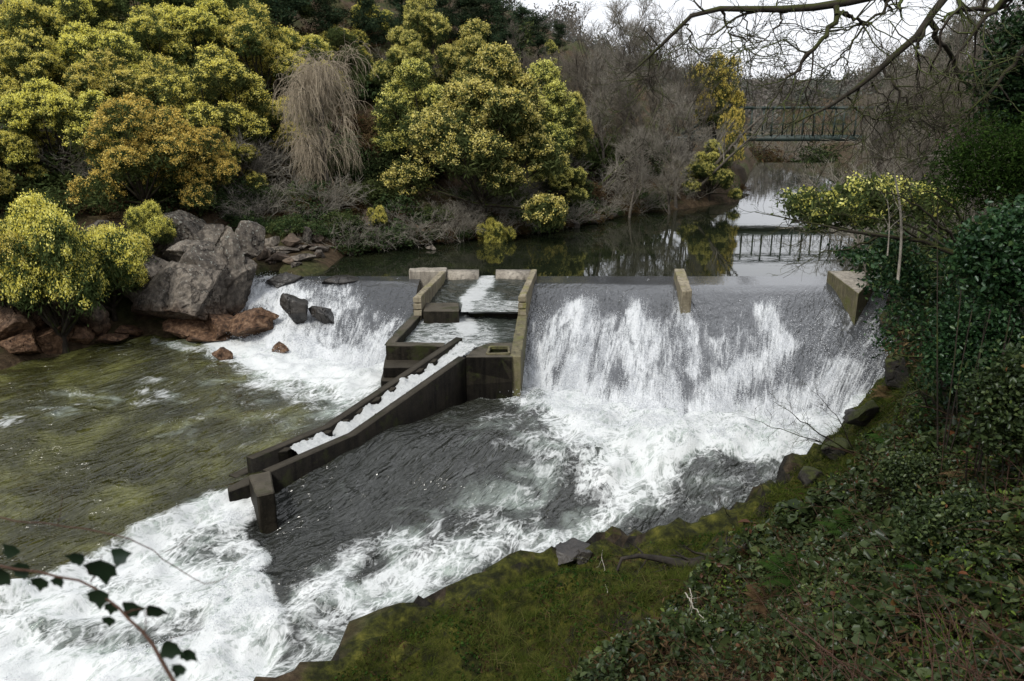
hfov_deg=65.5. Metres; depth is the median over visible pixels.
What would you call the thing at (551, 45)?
mimosa tree
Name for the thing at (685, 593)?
dead stick
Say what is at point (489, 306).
cross wall overflow
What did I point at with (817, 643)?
dead stick
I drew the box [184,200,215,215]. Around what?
green shrub
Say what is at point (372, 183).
green shrub
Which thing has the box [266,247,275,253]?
rubble stone
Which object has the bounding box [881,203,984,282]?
green shrub
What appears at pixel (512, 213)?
dark shrub
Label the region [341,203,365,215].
bracken clump
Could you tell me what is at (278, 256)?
bank stone
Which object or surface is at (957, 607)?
dry grass clump
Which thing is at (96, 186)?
dark shrub
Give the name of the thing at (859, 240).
leaning tree
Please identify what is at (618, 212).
dark shrub
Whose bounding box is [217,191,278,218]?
bare thicket
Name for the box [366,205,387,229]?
mimosa bush
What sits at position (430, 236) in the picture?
dark shrub
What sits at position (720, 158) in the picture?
leaning tree
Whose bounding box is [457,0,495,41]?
pine tree
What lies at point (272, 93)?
dark shrub
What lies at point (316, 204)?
bracken clump
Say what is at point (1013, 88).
evergreen bush
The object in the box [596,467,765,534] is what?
bare bush
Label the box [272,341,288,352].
pool rock
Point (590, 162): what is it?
green shrub
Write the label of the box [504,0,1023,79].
sky
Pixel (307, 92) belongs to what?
weeping tree
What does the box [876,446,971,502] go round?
evergreen bush
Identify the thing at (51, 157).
green shrub
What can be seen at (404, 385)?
channel water
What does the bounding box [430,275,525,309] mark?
basin water
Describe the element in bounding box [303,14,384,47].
bracken clump
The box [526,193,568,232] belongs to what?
mimosa bush
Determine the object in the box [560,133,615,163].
green shrub
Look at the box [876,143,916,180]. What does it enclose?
bare tree
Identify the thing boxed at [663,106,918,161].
truss bridge
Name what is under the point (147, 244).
mimosa bush
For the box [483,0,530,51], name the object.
pine tree
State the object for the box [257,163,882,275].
river upper water
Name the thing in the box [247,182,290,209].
dark shrub
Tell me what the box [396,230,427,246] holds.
bracken clump
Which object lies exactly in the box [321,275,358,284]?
cascade rock
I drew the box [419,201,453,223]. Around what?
green shrub
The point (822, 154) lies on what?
dark shrub
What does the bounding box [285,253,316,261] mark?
bank stone
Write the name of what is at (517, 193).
green shrub
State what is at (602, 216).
bracken clump
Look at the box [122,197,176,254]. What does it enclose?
mimosa bush
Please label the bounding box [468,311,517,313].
overflow lip water
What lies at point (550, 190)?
dark shrub
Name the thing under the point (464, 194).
dark shrub
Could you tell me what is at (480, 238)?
bracken clump
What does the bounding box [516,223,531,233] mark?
bracken clump
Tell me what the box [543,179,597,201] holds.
dark shrub
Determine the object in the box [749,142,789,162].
bracken clump
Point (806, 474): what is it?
mossy rock
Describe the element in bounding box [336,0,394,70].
pine tree
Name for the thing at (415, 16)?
mimosa tree
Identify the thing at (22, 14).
mimosa tree
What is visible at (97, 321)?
boulder
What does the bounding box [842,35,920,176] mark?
bare tree
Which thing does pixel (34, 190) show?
green shrub
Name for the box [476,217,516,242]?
mimosa bush
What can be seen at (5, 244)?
mimosa bush
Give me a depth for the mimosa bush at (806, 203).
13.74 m
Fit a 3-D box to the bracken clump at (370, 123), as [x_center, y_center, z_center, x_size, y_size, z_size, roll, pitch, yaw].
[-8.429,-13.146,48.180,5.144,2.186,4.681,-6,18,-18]
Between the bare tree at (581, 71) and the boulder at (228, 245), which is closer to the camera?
the boulder at (228, 245)
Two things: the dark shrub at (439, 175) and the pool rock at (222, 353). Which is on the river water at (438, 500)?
the pool rock at (222, 353)
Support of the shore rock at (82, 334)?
on the ground at (376, 624)
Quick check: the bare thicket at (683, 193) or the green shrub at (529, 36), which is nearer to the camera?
the bare thicket at (683, 193)
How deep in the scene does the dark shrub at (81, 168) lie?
35.83 m
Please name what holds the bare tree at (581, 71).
on the ground at (376, 624)
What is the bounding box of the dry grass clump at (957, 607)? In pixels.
[865,564,1018,644]
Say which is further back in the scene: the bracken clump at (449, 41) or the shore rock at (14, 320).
the bracken clump at (449, 41)
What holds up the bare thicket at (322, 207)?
on the ground at (376, 624)
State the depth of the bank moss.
18.85 m
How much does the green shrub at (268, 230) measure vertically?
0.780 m
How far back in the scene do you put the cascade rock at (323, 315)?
29.43 m
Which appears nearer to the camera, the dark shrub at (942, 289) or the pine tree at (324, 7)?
the dark shrub at (942, 289)
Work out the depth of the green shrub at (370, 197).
40.71 m
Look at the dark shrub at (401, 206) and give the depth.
40.14 m
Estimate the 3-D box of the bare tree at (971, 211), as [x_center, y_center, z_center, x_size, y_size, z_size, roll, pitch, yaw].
[14.007,-3.255,24.140,2.661,5.491,2.568,0,17,0]
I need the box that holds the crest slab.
[409,267,446,293]
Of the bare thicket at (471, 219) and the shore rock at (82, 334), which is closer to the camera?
the shore rock at (82, 334)
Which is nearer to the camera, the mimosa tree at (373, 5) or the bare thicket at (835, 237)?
the bare thicket at (835, 237)
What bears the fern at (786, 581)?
on the ground at (376, 624)
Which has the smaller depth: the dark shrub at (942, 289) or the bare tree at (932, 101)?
the dark shrub at (942, 289)
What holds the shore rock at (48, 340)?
on the river water at (438, 500)
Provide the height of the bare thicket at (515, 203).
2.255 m
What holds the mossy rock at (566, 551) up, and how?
on the ground at (376, 624)
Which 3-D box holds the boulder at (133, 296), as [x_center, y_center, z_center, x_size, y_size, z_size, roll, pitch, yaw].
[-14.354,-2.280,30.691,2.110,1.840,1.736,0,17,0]
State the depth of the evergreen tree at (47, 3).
43.90 m
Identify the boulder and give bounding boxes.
[76,300,110,337]
[114,325,143,336]
[115,277,147,301]
[124,255,168,297]
[131,260,229,320]
[150,210,206,252]
[162,239,248,261]
[179,242,256,301]
[184,327,233,341]
[196,223,224,242]
[214,226,247,315]
[234,220,265,258]
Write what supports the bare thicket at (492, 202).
on the ground at (376, 624)
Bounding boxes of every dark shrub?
[53,170,134,205]
[66,152,134,179]
[70,180,132,202]
[78,194,115,215]
[87,174,142,199]
[99,195,137,213]
[133,179,182,201]
[151,190,193,213]
[171,183,236,212]
[184,53,238,95]
[202,175,265,201]
[216,123,285,159]
[216,202,251,221]
[225,180,279,208]
[226,211,263,230]
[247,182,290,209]
[256,213,282,229]
[263,74,300,99]
[272,73,345,102]
[272,213,307,235]
[276,120,374,165]
[279,142,354,183]
[285,176,338,201]
[287,102,340,132]
[289,197,338,221]
[301,218,330,236]
[316,224,340,239]
[319,208,367,235]
[327,225,385,255]
[339,67,390,100]
[343,159,383,181]
[352,147,412,179]
[367,187,419,217]
[370,218,418,251]
[373,149,447,183]
[379,8,450,42]
[388,219,413,237]
[403,201,438,222]
[407,210,434,224]
[414,222,449,244]
[441,184,477,201]
[452,225,474,239]
[472,209,501,223]
[501,209,522,222]
[516,212,564,233]
[521,177,574,196]
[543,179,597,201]
[566,197,597,222]
[567,213,582,224]
[568,194,609,218]
[604,126,674,168]
[605,202,624,216]
[630,187,671,211]
[790,141,841,162]
[841,226,906,269]
[855,222,940,283]
[863,238,965,304]
[907,128,1023,234]
[913,268,966,311]
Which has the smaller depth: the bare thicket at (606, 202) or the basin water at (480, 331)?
the basin water at (480, 331)
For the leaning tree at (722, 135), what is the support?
on the ground at (376, 624)
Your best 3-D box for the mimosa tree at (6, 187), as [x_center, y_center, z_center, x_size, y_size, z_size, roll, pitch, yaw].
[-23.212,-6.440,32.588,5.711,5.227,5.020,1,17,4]
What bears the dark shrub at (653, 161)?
on the ground at (376, 624)
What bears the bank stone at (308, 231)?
on the ground at (376, 624)
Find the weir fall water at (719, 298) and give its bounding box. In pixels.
[523,276,899,422]
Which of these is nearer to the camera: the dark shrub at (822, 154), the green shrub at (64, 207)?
the green shrub at (64, 207)
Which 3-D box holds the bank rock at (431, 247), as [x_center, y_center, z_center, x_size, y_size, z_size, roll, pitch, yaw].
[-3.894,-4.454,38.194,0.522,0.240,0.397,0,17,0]
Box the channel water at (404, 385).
[291,341,475,453]
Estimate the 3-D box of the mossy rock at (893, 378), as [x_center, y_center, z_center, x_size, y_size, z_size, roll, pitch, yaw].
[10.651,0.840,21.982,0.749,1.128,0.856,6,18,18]
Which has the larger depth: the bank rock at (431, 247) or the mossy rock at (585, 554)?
the bank rock at (431, 247)
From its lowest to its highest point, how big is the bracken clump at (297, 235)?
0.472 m
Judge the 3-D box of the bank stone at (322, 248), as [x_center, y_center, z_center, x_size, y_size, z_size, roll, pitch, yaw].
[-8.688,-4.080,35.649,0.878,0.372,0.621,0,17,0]
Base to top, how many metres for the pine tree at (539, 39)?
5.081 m
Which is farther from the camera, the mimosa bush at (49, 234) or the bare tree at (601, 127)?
the bare tree at (601, 127)
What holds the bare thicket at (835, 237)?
on the ground at (376, 624)
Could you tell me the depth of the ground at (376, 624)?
15.29 m
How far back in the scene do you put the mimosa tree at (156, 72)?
37.97 m
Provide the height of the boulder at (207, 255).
3.963 m
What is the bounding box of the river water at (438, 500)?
[0,334,865,680]
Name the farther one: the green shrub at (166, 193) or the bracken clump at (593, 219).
the bracken clump at (593, 219)
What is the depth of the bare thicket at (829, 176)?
61.23 m
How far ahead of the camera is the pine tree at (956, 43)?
68.50 m
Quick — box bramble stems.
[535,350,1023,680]
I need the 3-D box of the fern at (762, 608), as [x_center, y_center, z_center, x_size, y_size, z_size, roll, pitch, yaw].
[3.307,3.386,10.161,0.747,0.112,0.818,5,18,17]
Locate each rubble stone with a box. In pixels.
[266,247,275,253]
[275,250,290,253]
[281,257,293,264]
[291,262,301,267]
[307,242,316,247]
[313,249,324,257]
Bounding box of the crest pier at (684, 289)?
[674,269,691,312]
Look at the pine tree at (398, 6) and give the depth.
54.19 m
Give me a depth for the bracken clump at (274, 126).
43.81 m
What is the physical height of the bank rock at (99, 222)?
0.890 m
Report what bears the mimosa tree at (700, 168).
on the ground at (376, 624)
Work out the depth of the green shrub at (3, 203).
34.14 m
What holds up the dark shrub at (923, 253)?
on the ground at (376, 624)
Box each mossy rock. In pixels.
[555,537,589,565]
[576,549,593,564]
[797,466,825,486]
[821,437,850,459]
[844,400,878,426]
[870,385,893,398]
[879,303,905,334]
[884,351,911,388]
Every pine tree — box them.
[263,0,312,27]
[301,0,355,33]
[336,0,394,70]
[379,0,406,43]
[421,4,443,61]
[433,0,464,62]
[438,0,481,40]
[456,0,506,46]
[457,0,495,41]
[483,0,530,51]
[504,21,526,55]
[509,1,536,62]
[523,11,557,61]
[548,20,571,65]
[879,60,911,103]
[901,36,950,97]
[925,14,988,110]
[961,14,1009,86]
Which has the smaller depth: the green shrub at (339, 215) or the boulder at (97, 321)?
the boulder at (97, 321)
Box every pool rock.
[212,347,232,360]
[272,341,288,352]
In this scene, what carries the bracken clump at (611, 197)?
on the ground at (376, 624)
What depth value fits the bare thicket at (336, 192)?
37.97 m
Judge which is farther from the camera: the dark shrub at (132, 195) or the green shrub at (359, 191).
the green shrub at (359, 191)
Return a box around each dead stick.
[596,549,703,618]
[774,603,857,678]
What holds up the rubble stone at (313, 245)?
on the ground at (376, 624)
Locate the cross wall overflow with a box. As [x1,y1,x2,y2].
[461,300,518,311]
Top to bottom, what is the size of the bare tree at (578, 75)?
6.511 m
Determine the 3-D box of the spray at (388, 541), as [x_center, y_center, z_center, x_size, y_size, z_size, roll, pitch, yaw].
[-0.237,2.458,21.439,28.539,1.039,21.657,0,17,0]
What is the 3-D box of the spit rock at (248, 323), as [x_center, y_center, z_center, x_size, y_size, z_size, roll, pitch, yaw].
[-9.658,-0.617,29.716,1.476,1.227,1.644,0,17,0]
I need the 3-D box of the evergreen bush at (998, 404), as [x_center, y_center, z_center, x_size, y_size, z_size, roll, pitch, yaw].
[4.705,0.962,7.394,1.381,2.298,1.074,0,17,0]
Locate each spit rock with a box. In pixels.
[162,318,208,338]
[205,314,233,339]
[228,307,273,337]
[259,311,278,320]
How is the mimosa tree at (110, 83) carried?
on the ground at (376, 624)
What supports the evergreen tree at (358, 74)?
on the ground at (376, 624)
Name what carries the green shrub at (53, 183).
on the ground at (376, 624)
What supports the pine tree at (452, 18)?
on the ground at (376, 624)
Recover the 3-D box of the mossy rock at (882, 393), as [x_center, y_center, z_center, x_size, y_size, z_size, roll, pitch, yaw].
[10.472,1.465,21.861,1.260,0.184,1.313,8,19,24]
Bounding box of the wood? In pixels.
[487,0,1022,130]
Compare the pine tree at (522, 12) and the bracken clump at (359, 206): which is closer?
the bracken clump at (359, 206)
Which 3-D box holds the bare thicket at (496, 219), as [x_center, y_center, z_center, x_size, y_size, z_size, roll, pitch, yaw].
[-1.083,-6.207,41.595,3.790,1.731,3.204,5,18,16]
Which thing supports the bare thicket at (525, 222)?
on the ground at (376, 624)
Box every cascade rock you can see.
[265,272,303,287]
[280,293,307,323]
[308,306,333,323]
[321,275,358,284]
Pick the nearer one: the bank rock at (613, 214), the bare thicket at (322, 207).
the bare thicket at (322, 207)
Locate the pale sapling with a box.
[824,136,964,279]
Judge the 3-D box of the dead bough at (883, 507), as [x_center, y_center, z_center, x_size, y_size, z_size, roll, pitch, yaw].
[5.010,2.208,10.595,0.894,0.903,0.772,9,19,28]
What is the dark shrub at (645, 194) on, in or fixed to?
on the ground at (376, 624)
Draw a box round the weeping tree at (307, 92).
[272,26,377,201]
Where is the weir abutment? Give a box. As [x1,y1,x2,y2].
[826,271,878,324]
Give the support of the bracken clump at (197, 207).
on the ground at (376, 624)
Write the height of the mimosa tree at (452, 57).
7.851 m
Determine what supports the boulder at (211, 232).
on the ground at (376, 624)
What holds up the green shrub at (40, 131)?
on the ground at (376, 624)
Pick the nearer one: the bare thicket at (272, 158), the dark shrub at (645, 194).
the bare thicket at (272, 158)
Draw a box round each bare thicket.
[5,119,137,166]
[11,126,121,186]
[204,125,280,162]
[204,135,302,186]
[210,175,301,222]
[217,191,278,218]
[237,133,311,180]
[269,166,372,213]
[270,185,344,221]
[293,212,380,255]
[360,211,421,251]
[365,44,436,84]
[384,200,465,246]
[404,201,498,243]
[406,197,478,223]
[423,180,522,216]
[454,216,485,226]
[464,208,521,234]
[470,172,566,202]
[479,198,571,233]
[487,187,542,216]
[547,193,604,227]
[568,152,593,173]
[586,168,653,201]
[590,192,634,215]
[612,187,671,212]
[646,177,718,199]
[745,113,835,162]
[776,222,867,247]
[781,149,898,192]
[821,157,943,266]
[830,162,935,240]
[835,150,928,228]
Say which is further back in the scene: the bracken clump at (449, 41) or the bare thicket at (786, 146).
the bare thicket at (786, 146)
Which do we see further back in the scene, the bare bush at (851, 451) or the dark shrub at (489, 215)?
the dark shrub at (489, 215)
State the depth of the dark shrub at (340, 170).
42.13 m
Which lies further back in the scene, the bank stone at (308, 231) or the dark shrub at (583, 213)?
the dark shrub at (583, 213)
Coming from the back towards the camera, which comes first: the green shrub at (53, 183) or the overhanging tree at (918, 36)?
the green shrub at (53, 183)
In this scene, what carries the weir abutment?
on the ground at (376, 624)
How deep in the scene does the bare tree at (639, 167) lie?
47.58 m
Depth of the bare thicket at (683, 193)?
53.13 m
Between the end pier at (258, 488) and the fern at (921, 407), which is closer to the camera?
the fern at (921, 407)
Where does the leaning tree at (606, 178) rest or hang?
on the ground at (376, 624)
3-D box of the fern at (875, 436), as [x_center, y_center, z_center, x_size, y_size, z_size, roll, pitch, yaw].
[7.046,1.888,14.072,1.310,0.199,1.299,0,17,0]
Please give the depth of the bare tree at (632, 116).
52.07 m
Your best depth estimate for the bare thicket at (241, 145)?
37.55 m
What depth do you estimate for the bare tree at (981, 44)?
33.81 m
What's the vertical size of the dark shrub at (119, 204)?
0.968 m
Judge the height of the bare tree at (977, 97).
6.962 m
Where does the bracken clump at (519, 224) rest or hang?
on the ground at (376, 624)
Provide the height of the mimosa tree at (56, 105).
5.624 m
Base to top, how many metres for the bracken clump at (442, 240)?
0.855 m
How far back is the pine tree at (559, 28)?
71.25 m
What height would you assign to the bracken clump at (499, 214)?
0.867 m
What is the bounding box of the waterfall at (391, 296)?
[233,276,419,367]
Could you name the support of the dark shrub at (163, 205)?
on the ground at (376, 624)
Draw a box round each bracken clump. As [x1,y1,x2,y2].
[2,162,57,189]
[17,27,56,52]
[49,196,95,213]
[53,187,82,201]
[81,195,137,218]
[161,200,208,217]
[170,194,230,212]
[224,119,289,135]
[265,158,316,182]
[266,146,294,166]
[266,208,303,218]
[281,192,327,213]
[281,230,301,237]
[291,25,322,49]
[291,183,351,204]
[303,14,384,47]
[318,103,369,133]
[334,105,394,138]
[338,194,372,208]
[340,229,366,242]
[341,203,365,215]
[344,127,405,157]
[389,203,423,221]
[393,218,418,230]
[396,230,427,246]
[411,159,461,177]
[427,228,455,242]
[442,33,457,45]
[444,197,470,208]
[462,221,484,239]
[488,209,511,220]
[498,217,532,234]
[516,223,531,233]
[553,218,574,229]
[573,208,609,223]
[581,178,607,199]
[592,190,625,207]
[592,205,613,220]
[617,205,633,214]
[621,204,641,213]
[622,197,651,209]
[740,184,750,191]
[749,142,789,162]
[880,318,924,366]
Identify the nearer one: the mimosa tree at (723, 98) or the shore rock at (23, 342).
the shore rock at (23, 342)
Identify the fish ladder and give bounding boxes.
[229,269,536,492]
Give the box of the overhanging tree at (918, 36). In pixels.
[591,0,1023,211]
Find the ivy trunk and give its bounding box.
[824,214,967,440]
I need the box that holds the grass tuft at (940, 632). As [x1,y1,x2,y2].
[898,596,972,646]
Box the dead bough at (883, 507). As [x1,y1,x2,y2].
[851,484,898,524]
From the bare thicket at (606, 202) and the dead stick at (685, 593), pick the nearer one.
the dead stick at (685, 593)
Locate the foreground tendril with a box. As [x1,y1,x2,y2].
[0,497,246,583]
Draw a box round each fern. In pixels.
[743,584,778,621]
[754,552,813,592]
[809,509,868,543]
[865,433,889,452]
[898,560,931,571]
[907,398,936,418]
[937,469,984,492]
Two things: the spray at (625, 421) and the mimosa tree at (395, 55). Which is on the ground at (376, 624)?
the mimosa tree at (395, 55)
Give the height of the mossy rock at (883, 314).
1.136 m
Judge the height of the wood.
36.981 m
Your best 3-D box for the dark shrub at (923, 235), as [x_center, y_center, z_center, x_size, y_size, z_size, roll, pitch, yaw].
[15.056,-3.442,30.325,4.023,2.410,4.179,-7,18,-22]
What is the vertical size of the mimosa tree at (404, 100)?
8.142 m
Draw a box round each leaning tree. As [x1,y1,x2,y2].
[596,150,636,191]
[598,159,631,199]
[697,119,739,178]
[699,92,778,182]
[701,109,777,185]
[838,226,885,289]
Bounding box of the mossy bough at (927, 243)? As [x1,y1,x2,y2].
[730,168,1023,317]
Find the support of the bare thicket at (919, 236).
on the ground at (376, 624)
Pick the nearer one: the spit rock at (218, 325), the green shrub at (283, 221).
the spit rock at (218, 325)
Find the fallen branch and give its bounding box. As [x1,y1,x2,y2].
[615,530,748,576]
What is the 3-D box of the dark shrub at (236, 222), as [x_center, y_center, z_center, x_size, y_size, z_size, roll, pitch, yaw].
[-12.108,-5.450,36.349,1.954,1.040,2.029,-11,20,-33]
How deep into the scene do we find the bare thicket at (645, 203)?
50.09 m
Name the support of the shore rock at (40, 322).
on the ground at (376, 624)
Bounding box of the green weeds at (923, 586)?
[572,364,1023,680]
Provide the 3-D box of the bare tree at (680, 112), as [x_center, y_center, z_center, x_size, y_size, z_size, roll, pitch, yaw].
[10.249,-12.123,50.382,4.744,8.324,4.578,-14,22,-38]
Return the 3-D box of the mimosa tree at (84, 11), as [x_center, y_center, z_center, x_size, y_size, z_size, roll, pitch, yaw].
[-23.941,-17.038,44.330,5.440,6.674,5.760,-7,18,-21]
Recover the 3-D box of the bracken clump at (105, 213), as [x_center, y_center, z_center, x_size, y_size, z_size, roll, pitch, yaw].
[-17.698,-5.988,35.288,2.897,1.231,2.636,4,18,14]
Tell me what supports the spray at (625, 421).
on the river water at (438, 500)
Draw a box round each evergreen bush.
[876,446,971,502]
[885,477,1018,562]
[905,90,1023,455]
[913,284,1023,417]
[932,186,1023,483]
[954,334,1023,497]
[958,0,1023,408]
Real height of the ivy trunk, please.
4.522 m
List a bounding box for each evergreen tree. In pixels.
[29,0,109,31]
[97,0,182,26]
[169,0,268,24]
[260,0,315,26]
[326,26,373,92]
[340,53,375,103]
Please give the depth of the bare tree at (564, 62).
54.34 m
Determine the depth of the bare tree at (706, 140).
54.54 m
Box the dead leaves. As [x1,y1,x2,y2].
[563,358,1023,680]
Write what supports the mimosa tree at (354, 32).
on the ground at (376, 624)
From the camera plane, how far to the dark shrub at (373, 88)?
51.39 m
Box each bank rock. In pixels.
[83,220,122,234]
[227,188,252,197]
[426,245,435,249]
[567,219,579,227]
[586,214,599,223]
[604,213,617,219]
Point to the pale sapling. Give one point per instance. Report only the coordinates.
(901, 239)
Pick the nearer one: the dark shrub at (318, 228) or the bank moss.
the bank moss
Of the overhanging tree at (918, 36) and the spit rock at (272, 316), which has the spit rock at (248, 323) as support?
the spit rock at (272, 316)
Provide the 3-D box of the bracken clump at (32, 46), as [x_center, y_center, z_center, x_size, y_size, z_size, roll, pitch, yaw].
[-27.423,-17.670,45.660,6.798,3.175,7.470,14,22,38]
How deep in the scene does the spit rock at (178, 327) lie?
29.71 m
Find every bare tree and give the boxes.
[187,30,236,61]
[502,20,540,72]
[525,44,574,97]
[540,1,629,143]
[558,50,606,105]
[566,18,633,133]
[579,44,644,184]
[596,77,680,192]
[599,0,677,133]
[601,124,656,217]
[608,19,661,119]
[611,3,700,170]
[636,81,717,207]
[647,132,698,213]
[656,4,727,163]
[691,125,723,184]
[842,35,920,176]
[847,110,871,167]
[852,46,928,178]
[857,86,911,152]
[864,125,893,170]
[866,25,972,169]
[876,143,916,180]
[889,74,953,187]
[890,32,1013,183]
[894,120,947,224]
[908,0,1023,147]
[910,0,996,171]
[927,147,1013,280]
[953,53,1021,150]
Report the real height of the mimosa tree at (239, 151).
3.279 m
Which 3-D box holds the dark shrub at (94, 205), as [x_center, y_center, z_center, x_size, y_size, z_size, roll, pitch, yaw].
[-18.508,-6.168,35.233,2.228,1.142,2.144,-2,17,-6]
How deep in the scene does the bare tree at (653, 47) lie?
55.40 m
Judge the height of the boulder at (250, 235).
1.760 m
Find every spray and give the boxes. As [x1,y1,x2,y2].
[0,339,857,680]
[222,334,879,444]
[235,271,404,366]
[522,290,897,421]
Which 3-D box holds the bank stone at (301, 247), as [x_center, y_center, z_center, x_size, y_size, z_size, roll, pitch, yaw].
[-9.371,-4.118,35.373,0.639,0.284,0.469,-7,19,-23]
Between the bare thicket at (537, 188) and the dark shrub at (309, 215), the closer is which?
the dark shrub at (309, 215)
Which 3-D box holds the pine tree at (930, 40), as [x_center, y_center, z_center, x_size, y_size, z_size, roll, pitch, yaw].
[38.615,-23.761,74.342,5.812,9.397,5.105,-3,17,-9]
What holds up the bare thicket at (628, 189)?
on the ground at (376, 624)
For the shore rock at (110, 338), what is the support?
in the river water at (438, 500)
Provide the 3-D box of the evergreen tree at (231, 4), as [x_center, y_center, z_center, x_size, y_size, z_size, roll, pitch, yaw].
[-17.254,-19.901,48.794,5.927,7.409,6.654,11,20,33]
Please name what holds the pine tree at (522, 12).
on the ground at (376, 624)
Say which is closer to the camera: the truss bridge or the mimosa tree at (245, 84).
the mimosa tree at (245, 84)
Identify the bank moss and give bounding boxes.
[743,321,936,534]
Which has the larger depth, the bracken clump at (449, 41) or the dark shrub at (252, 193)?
the bracken clump at (449, 41)
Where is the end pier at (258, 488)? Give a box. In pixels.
[228,471,277,533]
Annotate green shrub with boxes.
[0,120,81,166]
[0,171,59,200]
[0,183,65,214]
[0,194,16,210]
[2,142,95,186]
[10,187,86,216]
[21,164,85,200]
[137,181,185,203]
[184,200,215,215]
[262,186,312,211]
[263,222,285,237]
[267,212,311,236]
[320,208,365,233]
[330,179,372,203]
[352,172,412,205]
[354,185,386,203]
[369,137,412,157]
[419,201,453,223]
[452,18,545,58]
[487,185,531,208]
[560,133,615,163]
[571,146,626,177]
[586,132,632,159]
[589,162,626,180]
[644,163,664,175]
[874,189,948,247]
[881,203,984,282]
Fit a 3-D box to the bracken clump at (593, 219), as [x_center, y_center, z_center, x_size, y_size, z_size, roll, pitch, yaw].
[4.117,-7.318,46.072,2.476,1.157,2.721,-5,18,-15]
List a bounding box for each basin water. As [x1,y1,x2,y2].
[385,312,516,355]
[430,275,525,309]
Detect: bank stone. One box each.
[255,245,268,260]
[264,236,279,246]
[264,252,290,261]
[271,246,299,252]
[280,233,300,246]
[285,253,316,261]
[295,245,307,249]
[301,226,312,240]
[308,246,328,251]
[312,229,323,242]
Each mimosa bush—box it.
[0,183,155,353]
[0,211,19,225]
[0,219,81,315]
[82,220,153,320]
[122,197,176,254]
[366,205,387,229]
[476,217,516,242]
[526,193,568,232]
[770,171,1001,307]
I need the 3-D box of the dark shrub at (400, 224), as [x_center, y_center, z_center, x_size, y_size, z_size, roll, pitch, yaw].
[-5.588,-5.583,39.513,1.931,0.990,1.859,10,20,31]
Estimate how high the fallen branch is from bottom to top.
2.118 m
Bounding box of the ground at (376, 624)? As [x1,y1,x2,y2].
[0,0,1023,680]
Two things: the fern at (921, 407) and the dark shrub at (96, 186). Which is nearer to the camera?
the fern at (921, 407)
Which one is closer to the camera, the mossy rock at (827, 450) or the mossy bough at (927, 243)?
the mossy bough at (927, 243)
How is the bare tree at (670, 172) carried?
on the ground at (376, 624)
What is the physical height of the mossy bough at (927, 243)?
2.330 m
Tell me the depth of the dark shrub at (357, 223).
37.19 m
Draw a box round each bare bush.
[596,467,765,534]
[743,367,854,459]
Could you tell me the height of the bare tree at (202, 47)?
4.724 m
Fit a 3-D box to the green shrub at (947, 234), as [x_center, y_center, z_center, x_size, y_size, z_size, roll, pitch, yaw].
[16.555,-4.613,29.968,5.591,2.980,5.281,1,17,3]
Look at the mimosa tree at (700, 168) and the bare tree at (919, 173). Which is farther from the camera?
the mimosa tree at (700, 168)
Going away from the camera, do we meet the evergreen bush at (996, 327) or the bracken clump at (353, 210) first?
the evergreen bush at (996, 327)
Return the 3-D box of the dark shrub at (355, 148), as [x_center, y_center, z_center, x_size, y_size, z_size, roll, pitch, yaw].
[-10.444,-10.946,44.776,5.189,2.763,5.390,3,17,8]
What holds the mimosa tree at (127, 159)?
on the ground at (376, 624)
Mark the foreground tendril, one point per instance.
(114, 535)
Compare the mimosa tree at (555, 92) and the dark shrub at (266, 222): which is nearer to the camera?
the dark shrub at (266, 222)
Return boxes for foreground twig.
[0,543,197,680]
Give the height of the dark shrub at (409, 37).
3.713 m
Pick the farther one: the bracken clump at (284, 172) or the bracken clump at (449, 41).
the bracken clump at (449, 41)
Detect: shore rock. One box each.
[0,301,36,340]
[0,329,41,353]
[26,304,50,331]
[35,321,69,354]
[69,325,94,344]
[95,333,128,343]
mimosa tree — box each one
[0,0,68,75]
[0,26,81,131]
[0,63,14,82]
[0,76,120,186]
[0,124,58,185]
[0,151,16,202]
[30,0,121,48]
[45,20,161,101]
[58,47,158,134]
[61,92,214,211]
[96,3,197,77]
[117,52,213,124]
[136,121,243,218]
[143,0,261,81]
[147,41,275,143]
[198,135,269,190]
[208,0,309,96]
[223,95,316,158]
[262,26,350,99]
[320,24,374,68]
[350,0,393,41]
[368,56,492,190]
[369,28,438,90]
[374,41,573,233]
[385,0,451,64]
[428,18,507,91]
[488,57,582,192]
[526,141,589,205]
[542,40,559,63]
[563,91,593,167]
[680,138,742,201]
[684,51,746,135]
[717,105,746,169]
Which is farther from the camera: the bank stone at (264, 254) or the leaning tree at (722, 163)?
the leaning tree at (722, 163)
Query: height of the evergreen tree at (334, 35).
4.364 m

